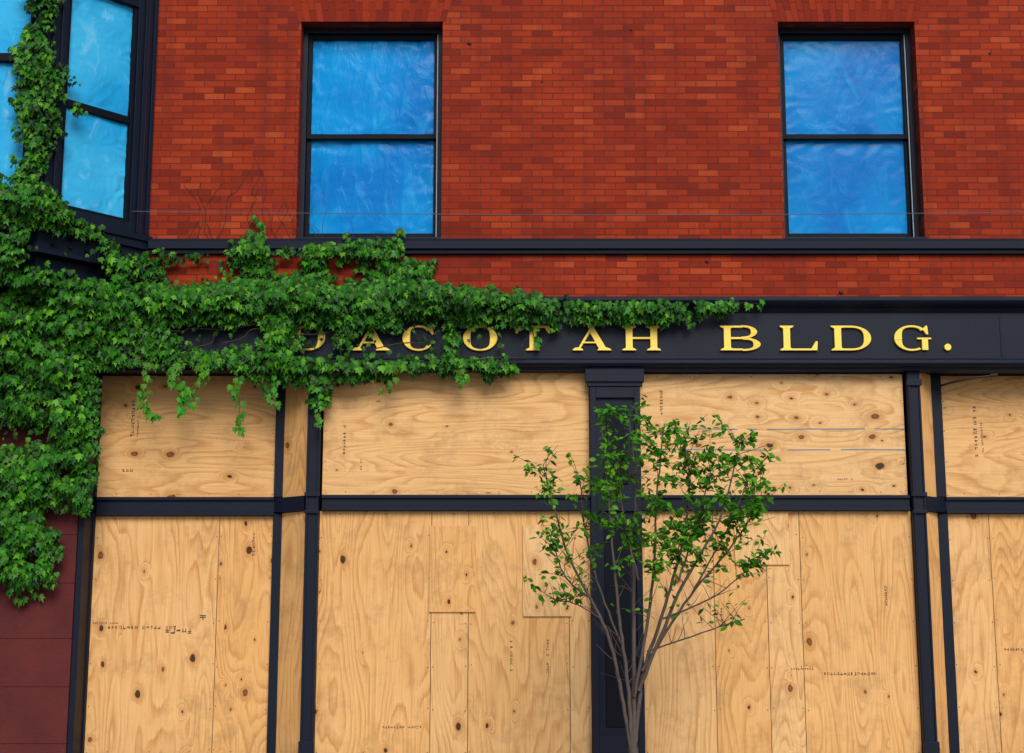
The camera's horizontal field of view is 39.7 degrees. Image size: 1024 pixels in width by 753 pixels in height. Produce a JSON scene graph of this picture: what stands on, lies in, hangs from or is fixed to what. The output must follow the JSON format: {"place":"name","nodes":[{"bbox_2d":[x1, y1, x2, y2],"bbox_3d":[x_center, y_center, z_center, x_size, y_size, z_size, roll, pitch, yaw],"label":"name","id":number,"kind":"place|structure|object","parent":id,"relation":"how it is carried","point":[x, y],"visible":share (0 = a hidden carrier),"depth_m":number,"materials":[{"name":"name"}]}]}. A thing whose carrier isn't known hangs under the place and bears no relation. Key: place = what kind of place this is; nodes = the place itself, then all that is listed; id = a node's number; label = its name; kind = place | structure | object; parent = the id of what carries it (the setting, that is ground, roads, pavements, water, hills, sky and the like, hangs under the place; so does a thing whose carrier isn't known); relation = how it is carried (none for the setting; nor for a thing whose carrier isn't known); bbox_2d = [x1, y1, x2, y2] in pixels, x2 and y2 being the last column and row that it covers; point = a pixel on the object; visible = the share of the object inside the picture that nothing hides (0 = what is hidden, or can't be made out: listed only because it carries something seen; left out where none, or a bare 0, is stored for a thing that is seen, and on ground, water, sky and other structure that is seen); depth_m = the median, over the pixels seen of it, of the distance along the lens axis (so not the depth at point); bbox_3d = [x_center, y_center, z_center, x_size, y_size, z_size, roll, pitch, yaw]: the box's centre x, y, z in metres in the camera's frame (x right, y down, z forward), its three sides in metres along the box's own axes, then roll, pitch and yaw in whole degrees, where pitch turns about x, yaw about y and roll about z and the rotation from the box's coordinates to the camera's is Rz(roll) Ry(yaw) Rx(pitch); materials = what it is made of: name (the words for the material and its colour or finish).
{"place":"outdoors","nodes":[
{"label":"outdoors","id":0,"kind":"place"},
{"label":"ground","id":1,"kind":"structure","parent":0,"visible":0},
{"bbox_2d":[131,0,1023,295],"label":"brick wall","id":2,"kind":"structure","parent":1,"relation":"on","point":[667,106],"depth_m":14.10,"materials":[{"name":"red brick"}]},
{"bbox_2d":[0,0,158,295],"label":"bay window frame","id":3,"kind":"object","parent":2,"relation":"attached to","point":[128,232],"visible":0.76,"depth_m":13.74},
{"bbox_2d":[0,0,132,217],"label":"bay window panes","id":4,"kind":"object","parent":3,"relation":"in","point":[93,177],"visible":0.84,"depth_m":13.69,"materials":[{"name":"blue glass"}]},
{"bbox_2d":[0,0,764,606],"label":"climbing ivy","id":5,"kind":"object","parent":2,"relation":"attached to","point":[294,298],"visible":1,"depth_m":13.37,"materials":[{"name":"green plant"}]},
{"bbox_2d":[2,296,1023,752],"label":"cast iron shopfront","id":6,"kind":"object","parent":2,"relation":"attached to","point":[982,334],"visible":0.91,"depth_m":13.54,"materials":[{"name":"black paint"}]},
{"bbox_2d":[84,516,272,752],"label":"plywood panel","id":7,"kind":"object","parent":6,"relation":"attached to","point":[158,633],"visible":1,"depth_m":13.50,"materials":[{"name":"beige wood"}]},
{"bbox_2d":[97,376,276,496],"bbox_3d":[-3.160,0.581,13.828,1.714,1.189,0.020,0,-10,0],"label":"plywood panel","id":8,"kind":"object","parent":6,"relation":"attached to","point":[203,450],"visible":0.88,"depth_m":13.81,"materials":[{"name":"beige wood"}]},
{"bbox_2d":[276,511,304,752],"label":"plywood strip","id":9,"kind":"object","parent":6,"relation":"attached to","point":[290,639],"visible":1,"depth_m":13.36,"materials":[{"name":"beige wood"}]},
{"bbox_2d":[283,373,307,496],"bbox_3d":[-2.083,0.558,13.682,0.370,1.200,0.015,-9,-13,41],"label":"plywood strip","id":10,"kind":"object","parent":6,"relation":"attached to","point":[295,446],"visible":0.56,"depth_m":13.66,"materials":[{"name":"beige wood"}]},
{"bbox_2d":[315,511,591,752],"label":"plywood panel","id":11,"kind":"object","parent":6,"relation":"attached to","point":[398,591],"visible":0.94,"depth_m":13.26,"materials":[{"name":"beige wood"}]},
{"bbox_2d":[322,373,589,494],"bbox_3d":[-0.534,0.540,13.591,2.545,1.189,0.020,0,-10,0],"label":"plywood panel","id":12,"kind":"object","parent":6,"relation":"attached to","point":[430,434],"visible":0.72,"depth_m":13.58,"materials":[{"name":"beige wood"}]},
{"bbox_2d":[296,325,950,350],"bbox_3d":[1.040,-0.366,13.590,6.327,0.251,0.032,0,-10,0],"label":"building sign","id":13,"kind":"object","parent":6,"relation":"attached to","point":[652,338],"visible":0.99,"depth_m":13.57,"materials":[{"name":"gold metal"}]},
{"bbox_2d":[640,374,907,494],"bbox_3d":[2.495,0.555,13.589,2.534,1.169,0.020,0,-10,0],"label":"plywood panel","id":14,"kind":"object","parent":6,"relation":"attached to","point":[834,434],"visible":0.76,"depth_m":13.60,"materials":[{"name":"beige wood"}]},
{"bbox_2d":[642,511,921,752],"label":"plywood panel","id":15,"kind":"object","parent":6,"relation":"attached to","point":[855,644],"visible":0.93,"depth_m":13.25,"materials":[{"name":"beige wood"}]},
{"bbox_2d":[920,373,936,496],"bbox_3d":[4.000,0.558,13.682,0.013,1.200,0.326,-8,-13,39],"label":"plywood strip","id":16,"kind":"object","parent":6,"relation":"attached to","point":[928,440],"visible":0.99,"depth_m":13.69,"materials":[{"name":"beige wood"}]},
{"bbox_2d":[927,512,949,752],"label":"plywood strip","id":17,"kind":"object","parent":6,"relation":"attached to","point":[938,634],"visible":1,"depth_m":13.38,"materials":[{"name":"beige wood"}]},
{"bbox_2d":[940,373,997,385],"bbox_3d":[4.332,0.027,13.552,0.586,0.073,0.191,-9,-13,42],"label":"iron bracket","id":18,"kind":"object","parent":6,"relation":"attached to","point":[975,377],"visible":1,"depth_m":13.48,"materials":[{"name":"black metal"}]},
{"bbox_2d":[941,376,1023,496],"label":"plywood panel","id":19,"kind":"object","parent":6,"relation":"attached to","point":[983,425],"visible":0.99,"depth_m":13.82,"materials":[{"name":"beige wood"}]},
{"bbox_2d":[948,514,1023,752],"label":"plywood panel","id":20,"kind":"object","parent":6,"relation":"attached to","point":[978,637],"visible":1,"depth_m":13.51,"materials":[{"name":"beige wood"}]},
{"bbox_2d":[132,211,1012,214],"bbox_3d":[2.195,-1.611,13.895,12.210,0.099,0.152,0,-10,0],"label":"cable","id":21,"kind":"object","parent":2,"relation":"attached to","point":[579,214],"visible":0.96,"depth_m":13.82,"materials":[{"name":"metal"}]},
{"bbox_2d":[148,237,1023,254],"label":"string course","id":22,"kind":"object","parent":2,"relation":"attached to","point":[717,246],"visible":0.91,"depth_m":13.85,"materials":[{"name":"black paint"}]},
{"bbox_2d":[293,0,921,21],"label":"flat arch lintels","id":23,"kind":"object","parent":2,"relation":"attached to","point":[854,10],"visible":1,"depth_m":14.32,"materials":[{"name":"brick"}]},
{"bbox_2d":[298,28,919,236],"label":"window frames","id":24,"kind":"structure","parent":2,"relation":"attached to","point":[311,35],"depth_m":14.33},
{"bbox_2d":[309,41,907,232],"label":"window panes","id":25,"kind":"object","parent":24,"relation":"in","point":[387,87],"visible":1,"depth_m":14.37,"materials":[{"name":"blue glass"}]},
{"bbox_2d":[436,35,913,236],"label":"window tracks","id":26,"kind":"object","parent":24,"relation":"attached to","point":[907,121],"depth_m":14.30},
{"bbox_2d":[467,29,990,294],"bbox_3d":[2.179,-2.151,14.053,5.262,2.744,0.020,0,-10,0],"label":"wall anchor","id":27,"kind":"object","parent":2,"relation":"attached to","point":[706,261],"depth_m":13.88,"materials":[{"name":"metal"}]},
{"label":"sidewalk","id":28,"kind":"structure","parent":0,"visible":0},
{"bbox_2d":[0,372,84,752],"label":"brownstone pier","id":29,"kind":"structure","parent":28,"relation":"on","point":[36,638],"depth_m":13.17,"materials":[{"name":"stone"}]},
{"bbox_3d":[0.950,3.470,10.871,0.800,0.018,0.800,0,-10,0],"label":"tree pit","id":30,"kind":"object","parent":28,"relation":"on","visible":0},
{"bbox_2d":[513,394,785,752],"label":"sapling tree","id":31,"kind":"object","parent":30,"relation":"on","point":[753,509],"visible":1,"depth_m":11.23,"materials":[{"name":"green plant"}]}
]}

